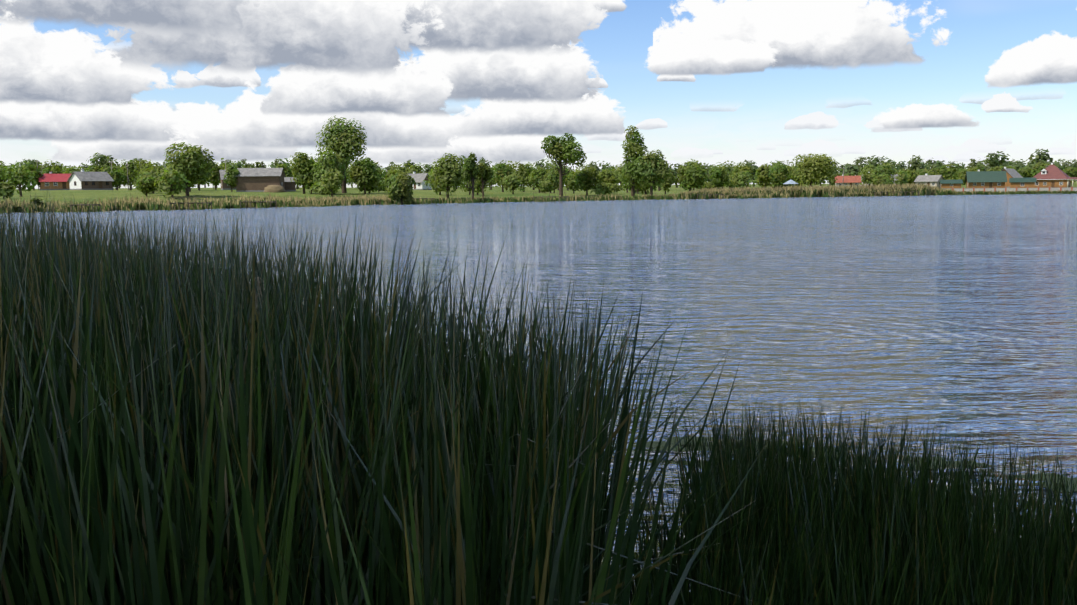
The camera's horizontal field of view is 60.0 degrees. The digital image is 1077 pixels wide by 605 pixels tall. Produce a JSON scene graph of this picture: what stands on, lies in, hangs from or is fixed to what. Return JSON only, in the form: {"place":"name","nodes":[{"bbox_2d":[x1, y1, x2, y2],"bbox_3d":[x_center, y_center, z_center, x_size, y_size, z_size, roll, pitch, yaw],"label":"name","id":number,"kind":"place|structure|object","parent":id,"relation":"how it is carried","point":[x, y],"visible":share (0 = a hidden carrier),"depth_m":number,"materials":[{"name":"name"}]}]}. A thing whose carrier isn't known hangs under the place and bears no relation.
{"place":"outdoors","nodes":[
{"label":"outdoors","id":0,"kind":"place"},
{"bbox_2d":[0,194,1076,604],"bbox_3d":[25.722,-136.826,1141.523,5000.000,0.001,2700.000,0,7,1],"label":"water","id":1,"kind":"structure","parent":0,"point":[958,314],"depth_m":27.15,"materials":[{"name":"blue liquid"}]},
{"bbox_2d":[633,437,738,447],"bbox_3d":[1.788,1.661,11.091,1.401,0.001,0.510,0,7,1],"label":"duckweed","id":2,"kind":"object","parent":1,"relation":"on","point":[648,443],"visible":0.35,"depth_m":11.07,"materials":[{"name":"green plant"}]},
{"bbox_2d":[646,441,814,454],"bbox_3d":[2.188,1.689,10.838,1.939,0.001,0.624,0,7,1],"label":"duckweed","id":3,"kind":"object","parent":1,"relation":"on","point":[674,449],"visible":0.1,"depth_m":10.83,"materials":[{"name":"green plant"}]},
{"bbox_2d":[0,181,1076,212],"bbox_3d":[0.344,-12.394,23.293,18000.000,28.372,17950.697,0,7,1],"label":"ground","id":4,"kind":"structure","parent":0,"point":[80,196],"depth_m":225.69,"materials":[{"name":"green plant"}]},
{"bbox_2d":[0,181,14,198],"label":"bank scrub","id":5,"kind":"object","parent":4,"relation":"on","point":[7,187],"visible":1,"depth_m":168.34,"materials":[{"name":"green plant"}]},
{"bbox_2d":[0,163,14,181],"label":"garden tree","id":6,"kind":"object","parent":4,"relation":"on","point":[3,178],"visible":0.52,"depth_m":274.23,"materials":[{"name":"green plant"}]},
{"bbox_2d":[2,161,36,196],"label":"tree","id":7,"kind":"object","parent":4,"relation":"on","point":[20,175],"visible":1,"depth_m":181.02,"materials":[{"name":"green plant"}]},
{"bbox_2d":[22,164,42,189],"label":"tree","id":8,"kind":"object","parent":4,"relation":"on","point":[37,175],"visible":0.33,"depth_m":261.03,"materials":[{"name":"green plant"}]},
{"bbox_2d":[42,167,61,173],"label":"tree","id":9,"kind":"object","parent":4,"relation":"on","point":[56,171],"visible":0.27,"depth_m":281.18,"materials":[{"name":"green plant"}]},
{"bbox_2d":[42,159,64,173],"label":"garden tree","id":10,"kind":"object","parent":4,"relation":"on","point":[56,166],"visible":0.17,"depth_m":338.77,"materials":[{"name":"green plant"}]},
{"bbox_2d":[38,171,70,189],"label":"house","id":11,"kind":"structure","parent":4,"relation":"on","point":[55,181],"depth_m":262.46,"materials":[{"name":"metal"}]},
{"bbox_2d":[62,165,84,173],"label":"garden tree","id":12,"kind":"object","parent":4,"relation":"on","point":[70,170],"visible":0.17,"depth_m":297.23,"materials":[{"name":"green plant"}]},
{"bbox_2d":[67,169,113,189],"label":"house","id":13,"kind":"structure","parent":4,"relation":"on","point":[82,180],"depth_m":252.97,"materials":[{"name":"stone"}]},
{"bbox_2d":[86,152,108,168],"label":"forest tree","id":14,"kind":"object","parent":4,"relation":"on","point":[95,158],"visible":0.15,"depth_m":543.89,"materials":[{"name":"green plant"}]},
{"bbox_2d":[95,155,120,171],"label":"forest tree","id":15,"kind":"object","parent":4,"relation":"on","point":[108,158],"visible":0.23,"depth_m":543.11,"materials":[{"name":"green plant"}]},
{"bbox_2d":[97,163,134,189],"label":"garden tree","id":16,"kind":"object","parent":4,"relation":"on","point":[106,167],"visible":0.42,"depth_m":296.21,"materials":[{"name":"green plant"}]},
{"bbox_2d":[109,169,125,189],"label":"tree","id":17,"kind":"object","parent":4,"relation":"on","point":[118,176],"visible":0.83,"depth_m":270.24,"materials":[{"name":"green plant"}]},
{"bbox_2d":[119,159,139,189],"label":"tree","id":18,"kind":"object","parent":4,"relation":"on","point":[131,166],"visible":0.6,"depth_m":302.80,"materials":[{"name":"green plant"}]},
{"bbox_2d":[134,160,155,176],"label":"tree","id":19,"kind":"object","parent":4,"relation":"on","point":[138,169],"visible":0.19,"depth_m":291.30,"materials":[{"name":"green plant"}]},
{"bbox_2d":[135,175,156,195],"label":"bank scrub","id":20,"kind":"object","parent":4,"relation":"on","point":[147,185],"visible":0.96,"depth_m":179.95,"materials":[{"name":"green plant"}]},
{"bbox_2d":[136,167,162,193],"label":"bank scrub","id":21,"kind":"object","parent":4,"relation":"on","point":[156,173],"visible":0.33,"depth_m":194.93,"materials":[{"name":"green plant"}]},
{"bbox_2d":[140,161,170,190],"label":"garden tree","id":22,"kind":"object","parent":4,"relation":"on","point":[144,170],"visible":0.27,"depth_m":230.72,"materials":[{"name":"green plant"}]},
{"bbox_2d":[154,166,190,197],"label":"bank scrub","id":23,"kind":"object","parent":4,"relation":"on","point":[169,179],"visible":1,"depth_m":173.35,"materials":[{"name":"green plant"}]},
{"bbox_2d":[7,256,340,407],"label":"cattail seed heads","id":24,"kind":"object","parent":4,"relation":"on","point":[141,319],"visible":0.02,"depth_m":4.85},
{"bbox_2d":[161,142,216,195],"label":"tree","id":25,"kind":"object","parent":4,"relation":"on","point":[192,168],"visible":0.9,"depth_m":181.30,"materials":[{"name":"green plant"}]},
{"bbox_2d":[169,197,211,209],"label":"wooden dock","id":26,"kind":"object","parent":4,"relation":"on","point":[207,203],"visible":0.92,"depth_m":151.60,"materials":[{"name":"brown wood"}]},
{"bbox_2d":[205,162,222,189],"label":"tree","id":27,"kind":"object","parent":4,"relation":"on","point":[215,179],"visible":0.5,"depth_m":279.44,"materials":[{"name":"green plant"}]},
{"bbox_2d":[219,167,235,189],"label":"farm house","id":28,"kind":"structure","parent":4,"relation":"on","point":[224,186],"depth_m":270.03,"materials":[{"name":"paint"}]},
{"bbox_2d":[223,165,239,191],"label":"tree","id":29,"kind":"object","parent":4,"relation":"on","point":[230,180],"visible":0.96,"depth_m":239.48,"materials":[{"name":"green plant"}]},
{"bbox_2d":[234,168,285,191],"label":"barn","id":30,"kind":"structure","parent":4,"relation":"on","point":[255,179],"depth_m":240.46,"materials":[{"name":"wood"}]},
{"bbox_2d":[264,185,286,191],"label":"haystack","id":31,"kind":"object","parent":4,"relation":"on","point":[273,188],"visible":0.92,"depth_m":237.35,"materials":[{"name":"beige plant"}]},
{"bbox_2d":[268,157,290,167],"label":"forest tree","id":32,"kind":"object","parent":4,"relation":"on","point":[279,164],"visible":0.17,"depth_m":578.19,"materials":[{"name":"green plant"}]},
{"bbox_2d":[276,163,292,176],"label":"tree","id":33,"kind":"object","parent":4,"relation":"on","point":[287,171],"visible":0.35,"depth_m":286.05,"materials":[{"name":"green plant"}]},
{"bbox_2d":[284,177,296,190],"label":"dark shed","id":34,"kind":"structure","parent":4,"relation":"on","point":[289,185],"depth_m":249.70,"materials":[{"name":"wood"}]},
{"bbox_2d":[289,152,317,193],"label":"tree","id":35,"kind":"object","parent":4,"relation":"on","point":[302,161],"visible":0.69,"depth_m":220.87,"materials":[{"name":"green plant"}]},
{"bbox_2d":[298,169,319,193],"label":"bank scrub","id":36,"kind":"object","parent":4,"relation":"on","point":[310,182],"visible":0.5,"depth_m":219.79,"materials":[{"name":"green plant"}]},
{"bbox_2d":[310,182,339,194],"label":"bank scrub","id":37,"kind":"object","parent":4,"relation":"on","point":[318,187],"visible":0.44,"depth_m":212.50,"materials":[{"name":"green plant"}]},
{"bbox_2d":[310,148,346,192],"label":"tree","id":38,"kind":"object","parent":4,"relation":"on","point":[331,161],"visible":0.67,"depth_m":216.94,"materials":[{"name":"green plant"}]},
{"bbox_2d":[320,169,343,196],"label":"bank scrub","id":39,"kind":"object","parent":4,"relation":"on","point":[331,183],"visible":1,"depth_m":204.00,"materials":[{"name":"green plant"}]},
{"bbox_2d":[315,115,366,192],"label":"tree","id":40,"kind":"object","parent":4,"relation":"on","point":[343,143],"visible":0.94,"depth_m":227.99,"materials":[{"name":"green plant"}]},
{"bbox_2d":[350,157,378,193],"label":"tree","id":41,"kind":"object","parent":4,"relation":"on","point":[359,173],"visible":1,"depth_m":226.72,"materials":[{"name":"green plant"}]},
{"bbox_2d":[356,178,383,193],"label":"bank scrub","id":42,"kind":"object","parent":4,"relation":"on","point":[376,185],"visible":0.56,"depth_m":229.76,"materials":[{"name":"green plant"}]},
{"bbox_2d":[389,163,413,174],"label":"garden tree","id":43,"kind":"object","parent":4,"relation":"on","point":[401,170],"visible":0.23,"depth_m":388.08,"materials":[{"name":"green plant"}]},
{"bbox_2d":[388,171,415,204],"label":"bush","id":44,"kind":"object","parent":4,"relation":"on","point":[400,184],"visible":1,"depth_m":183.84,"materials":[{"name":"green plant"}]},
{"bbox_2d":[0,186,807,604],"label":"cattail bed","id":45,"kind":"object","parent":4,"relation":"on","point":[172,448],"visible":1,"depth_m":2.76,"materials":[{"name":"green plant"}]},
{"bbox_2d":[408,162,424,173],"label":"garden tree","id":46,"kind":"object","parent":4,"relation":"on","point":[417,169],"visible":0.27,"depth_m":386.27,"materials":[{"name":"green plant"}]},
{"bbox_2d":[407,171,431,189],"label":"white cottage","id":47,"kind":"structure","parent":4,"relation":"on","point":[419,178],"depth_m":317.12,"materials":[{"name":"paint"}]},
{"bbox_2d":[424,172,449,190],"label":"bank scrub","id":48,"kind":"object","parent":4,"relation":"on","point":[430,178],"visible":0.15,"depth_m":233.47,"materials":[{"name":"green plant"}]},
{"bbox_2d":[431,153,464,198],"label":"tree","id":49,"kind":"object","parent":4,"relation":"on","point":[448,176],"visible":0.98,"depth_m":213.56,"materials":[{"name":"green plant"}]},
{"bbox_2d":[461,152,483,199],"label":"slender tree","id":50,"kind":"object","parent":4,"relation":"on","point":[470,171],"visible":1,"depth_m":203.74,"materials":[{"name":"green plant"}]},
{"bbox_2d":[476,163,493,196],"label":"slender tree","id":51,"kind":"object","parent":4,"relation":"on","point":[485,177],"visible":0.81,"depth_m":212.35,"materials":[{"name":"green plant"}]},
{"bbox_2d":[493,162,514,191],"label":"orchard tree","id":52,"kind":"object","parent":4,"relation":"on","point":[502,170],"visible":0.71,"depth_m":295.57,"materials":[{"name":"green plant"}]},
{"bbox_2d":[499,173,525,193],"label":"bank scrub","id":53,"kind":"object","parent":4,"relation":"on","point":[513,183],"visible":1,"depth_m":246.90,"materials":[{"name":"green plant"}]},
{"bbox_2d":[512,161,535,191],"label":"orchard tree","id":54,"kind":"object","parent":4,"relation":"on","point":[523,171],"visible":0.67,"depth_m":305.22,"materials":[{"name":"green plant"}]},
{"bbox_2d":[528,167,547,192],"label":"orchard tree","id":55,"kind":"object","parent":4,"relation":"on","point":[537,178],"visible":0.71,"depth_m":285.92,"materials":[{"name":"green plant"}]},
{"bbox_2d":[0,183,1076,212],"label":"shore reeds","id":56,"kind":"object","parent":4,"relation":"on","point":[911,189],"visible":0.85,"depth_m":210.88,"materials":[{"name":"green plant"}]},
{"bbox_2d":[533,159,552,172],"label":"forest tree","id":57,"kind":"object","parent":4,"relation":"on","point":[541,164],"visible":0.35,"depth_m":666.13,"materials":[{"name":"green plant"}]},
{"bbox_2d":[539,180,553,192],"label":"bank scrub","id":58,"kind":"object","parent":4,"relation":"on","point":[546,186],"visible":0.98,"depth_m":259.40,"materials":[{"name":"green plant"}]},
{"bbox_2d":[548,169,558,192],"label":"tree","id":59,"kind":"object","parent":4,"relation":"on","point":[554,177],"visible":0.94,"depth_m":274.12,"materials":[{"name":"green plant"}]},
{"bbox_2d":[547,159,567,189],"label":"garden tree","id":60,"kind":"object","parent":4,"relation":"on","point":[555,168],"visible":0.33,"depth_m":342.67,"materials":[{"name":"green plant"}]},
{"bbox_2d":[541,133,586,195],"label":"open tree","id":61,"kind":"object","parent":4,"relation":"on","point":[559,150],"visible":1,"depth_m":238.64,"materials":[{"name":"green plant"}]},
{"bbox_2d":[565,172,580,193],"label":"bank scrub","id":62,"kind":"object","parent":4,"relation":"on","point":[571,183],"visible":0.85,"depth_m":275.52,"materials":[{"name":"green plant"}]},
{"bbox_2d":[575,167,600,195],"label":"open tree","id":63,"kind":"object","parent":4,"relation":"on","point":[587,180],"visible":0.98,"depth_m":246.62,"materials":[{"name":"green plant"}]},
{"bbox_2d":[587,160,608,176],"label":"forest tree","id":64,"kind":"object","parent":4,"relation":"on","point":[595,166],"visible":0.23,"depth_m":686.47,"materials":[{"name":"green plant"}]},
{"bbox_2d":[590,181,617,194],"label":"bank scrub","id":65,"kind":"object","parent":4,"relation":"on","point":[604,188],"visible":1,"depth_m":242.16,"materials":[{"name":"green plant"}]},
{"bbox_2d":[596,169,618,194],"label":"tree","id":66,"kind":"object","parent":4,"relation":"on","point":[605,175],"visible":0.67,"depth_m":257.30,"materials":[{"name":"green plant"}]},
{"bbox_2d":[610,165,627,189],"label":"garden tree","id":67,"kind":"object","parent":4,"relation":"on","point":[618,174],"visible":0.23,"depth_m":356.15,"materials":[{"name":"green plant"}]},
{"bbox_2d":[622,125,648,195],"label":"poplar","id":68,"kind":"object","parent":4,"relation":"on","point":[635,147],"visible":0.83,"depth_m":247.31,"materials":[{"name":"green plant"}]},
{"bbox_2d":[631,149,671,195],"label":"tree","id":69,"kind":"object","parent":4,"relation":"on","point":[654,170],"visible":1,"depth_m":241.85,"materials":[{"name":"green plant"}]},
{"bbox_2d":[660,170,672,193],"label":"bank scrub","id":70,"kind":"object","parent":4,"relation":"on","point":[667,183],"visible":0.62,"depth_m":262.87,"materials":[{"name":"green plant"}]},
{"bbox_2d":[668,163,680,187],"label":"forest tree","id":71,"kind":"object","parent":4,"relation":"on","point":[674,170],"visible":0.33,"depth_m":640.33,"materials":[{"name":"green plant"}]},
{"bbox_2d":[676,160,707,190],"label":"round tree","id":72,"kind":"object","parent":4,"relation":"on","point":[693,175],"visible":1,"depth_m":264.26,"materials":[{"name":"green plant"}]},
{"bbox_2d":[709,164,729,188],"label":"tree","id":73,"kind":"object","parent":4,"relation":"on","point":[720,176],"visible":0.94,"depth_m":295.07,"materials":[{"name":"green plant"}]},
{"bbox_2d":[731,162,753,184],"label":"tree","id":74,"kind":"object","parent":4,"relation":"on","point":[737,170],"visible":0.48,"depth_m":308.36,"materials":[{"name":"green plant"}]},
{"bbox_2d":[730,170,756,188],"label":"bank scrub","id":75,"kind":"object","parent":4,"relation":"on","point":[740,180],"visible":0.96,"depth_m":297.48,"materials":[{"name":"green plant"}]},
{"bbox_2d":[741,160,757,180],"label":"forest tree","id":76,"kind":"object","parent":4,"relation":"on","point":[754,166],"visible":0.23,"depth_m":730.83,"materials":[{"name":"green plant"}]},
{"bbox_2d":[755,164,774,186],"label":"tree","id":77,"kind":"object","parent":4,"relation":"on","point":[764,177],"visible":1,"depth_m":316.48,"materials":[{"name":"green plant"}]},
{"bbox_2d":[771,163,792,186],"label":"tree","id":78,"kind":"object","parent":4,"relation":"on","point":[780,173],"visible":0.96,"depth_m":343.21,"materials":[{"name":"green plant"}]},
{"bbox_2d":[791,154,838,186],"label":"tree","id":79,"kind":"object","parent":4,"relation":"on","point":[814,168],"visible":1,"depth_m":324.46,"materials":[{"name":"green plant"}]},
{"bbox_2d":[599,390,1076,604],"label":"cattail bed","id":80,"kind":"object","parent":4,"relation":"on","point":[867,536],"visible":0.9,"depth_m":5.02,"materials":[{"name":"green plant"}]},
{"bbox_2d":[834,174,860,186],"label":"house","id":81,"kind":"structure","parent":4,"relation":"on","point":[851,180],"depth_m":374.47,"materials":[{"name":"beige paint"}]},
{"bbox_2d":[839,163,860,175],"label":"forest tree","id":82,"kind":"object","parent":4,"relation":"on","point":[852,168],"visible":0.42,"depth_m":623.54,"materials":[{"name":"green plant"}]},
{"bbox_2d":[853,157,873,175],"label":"forest tree","id":83,"kind":"object","parent":4,"relation":"on","point":[860,160],"visible":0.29,"depth_m":665.52,"materials":[{"name":"green plant"}]},
{"bbox_2d":[860,168,875,185],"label":"garden tree","id":84,"kind":"object","parent":4,"relation":"on","point":[866,177],"visible":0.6,"depth_m":383.79,"materials":[{"name":"green plant"}]},
{"bbox_2d":[871,174,887,185],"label":"bank scrub","id":85,"kind":"object","parent":4,"relation":"on","point":[878,179],"visible":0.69,"depth_m":326.80,"materials":[{"name":"green plant"}]},
{"bbox_2d":[869,155,893,172],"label":"forest tree","id":86,"kind":"object","parent":4,"relation":"on","point":[875,161],"visible":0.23,"depth_m":616.38,"materials":[{"name":"green plant"}]},
{"bbox_2d":[871,161,897,180],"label":"garden tree","id":87,"kind":"object","parent":4,"relation":"on","point":[884,168],"visible":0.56,"depth_m":375.03,"materials":[{"name":"green plant"}]},
{"bbox_2d":[894,170,907,185],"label":"bank scrub","id":88,"kind":"object","parent":4,"relation":"on","point":[902,176],"visible":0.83,"depth_m":331.80,"materials":[{"name":"green plant"}]},
{"bbox_2d":[906,169,924,184],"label":"garden tree","id":89,"kind":"object","parent":4,"relation":"on","point":[911,177],"visible":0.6,"depth_m":401.66,"materials":[{"name":"green plant"}]},
{"bbox_2d":[907,155,924,171],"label":"forest tree","id":90,"kind":"object","parent":4,"relation":"on","point":[915,164],"visible":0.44,"depth_m":591.59,"materials":[{"name":"green plant"}]},
{"bbox_2d":[914,173,943,188],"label":"beige house","id":91,"kind":"structure","parent":4,"relation":"on","point":[930,180],"depth_m":341.28,"materials":[{"name":"paint"}]},
{"bbox_2d":[923,158,940,173],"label":"forest tree","id":92,"kind":"object","parent":4,"relation":"on","point":[934,163],"visible":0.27,"depth_m":692.25,"materials":[{"name":"green plant"}]},
{"bbox_2d":[929,164,958,179],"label":"garden tree","id":93,"kind":"object","parent":4,"relation":"on","point":[943,171],"visible":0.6,"depth_m":392.52,"materials":[{"name":"green plant"}]},
{"bbox_2d":[939,179,962,188],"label":"house","id":94,"kind":"structure","parent":4,"relation":"on","point":[948,184],"depth_m":330.87,"materials":[{"name":"metal"}]},
{"bbox_2d":[964,169,1006,187],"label":"house","id":95,"kind":"structure","parent":4,"relation":"on","point":[985,179],"depth_m":330.73,"materials":[{"name":"metal"}]},
{"bbox_2d":[979,151,1009,170],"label":"forest tree","id":96,"kind":"object","parent":4,"relation":"on","point":[990,162],"visible":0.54,"depth_m":548.89,"materials":[{"name":"green plant"}]},
{"bbox_2d":[1001,167,1022,187],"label":"log house","id":97,"kind":"structure","parent":4,"relation":"on","point":[1012,173],"depth_m":344.22,"materials":[{"name":"grey metal"}]},
{"bbox_2d":[952,186,1076,191],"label":"fence","id":98,"kind":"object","parent":4,"relation":"on","point":[963,189],"depth_m":295.61,"materials":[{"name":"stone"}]},
{"bbox_2d":[1009,159,1031,169],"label":"forest tree","id":99,"kind":"object","parent":4,"relation":"on","point":[1017,165],"visible":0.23,"depth_m":650.65,"materials":[{"name":"green plant"}]},
{"bbox_2d":[1009,178,1036,187],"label":"house","id":100,"kind":"structure","parent":4,"relation":"on","point":[1022,182],"depth_m":322.60,"materials":[{"name":"metal"}]},
{"bbox_2d":[1017,167,1032,177],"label":"garden tree","id":101,"kind":"object","parent":4,"relation":"on","point":[1024,173],"visible":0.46,"depth_m":417.97,"materials":[{"name":"green plant"}]},
{"bbox_2d":[1030,162,1046,177],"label":"garden tree","id":102,"kind":"object","parent":4,"relation":"on","point":[1035,171],"visible":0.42,"depth_m":411.31,"materials":[{"name":"green plant"}]},
{"bbox_2d":[1028,149,1054,168],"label":"forest tree","id":103,"kind":"object","parent":4,"relation":"on","point":[1041,157],"visible":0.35,"depth_m":532.94,"materials":[{"name":"green plant"}]},
{"bbox_2d":[1032,163,1076,187],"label":"house","id":104,"kind":"structure","parent":4,"relation":"on","point":[1052,176],"depth_m":325.38,"materials":[{"name":"brown"}]},
{"bbox_2d":[1062,167,1076,180],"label":"garden tree","id":105,"kind":"object","parent":4,"relation":"on","point":[1071,172],"visible":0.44,"depth_m":479.88,"materials":[{"name":"green plant"}]},
{"bbox_2d":[0,0,1076,188],"label":"sky","id":106,"kind":"structure","parent":0,"point":[762,82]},
{"bbox_2d":[902,456,990,469],"bbox_3d":[4.442,1.749,10.186,0.908,0.001,0.504,0,7,1],"label":"duckweed","id":107,"kind":"object","parent":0,"point":[981,464],"visible":0.31,"depth_m":10.16,"materials":[{"name":"green plant"}]},
{"bbox_2d":[1016,473,1076,491],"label":"duckweed","id":108,"kind":"object","parent":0,"point":[1048,480],"visible":0.33,"depth_m":9.54,"materials":[{"name":"green plant"}]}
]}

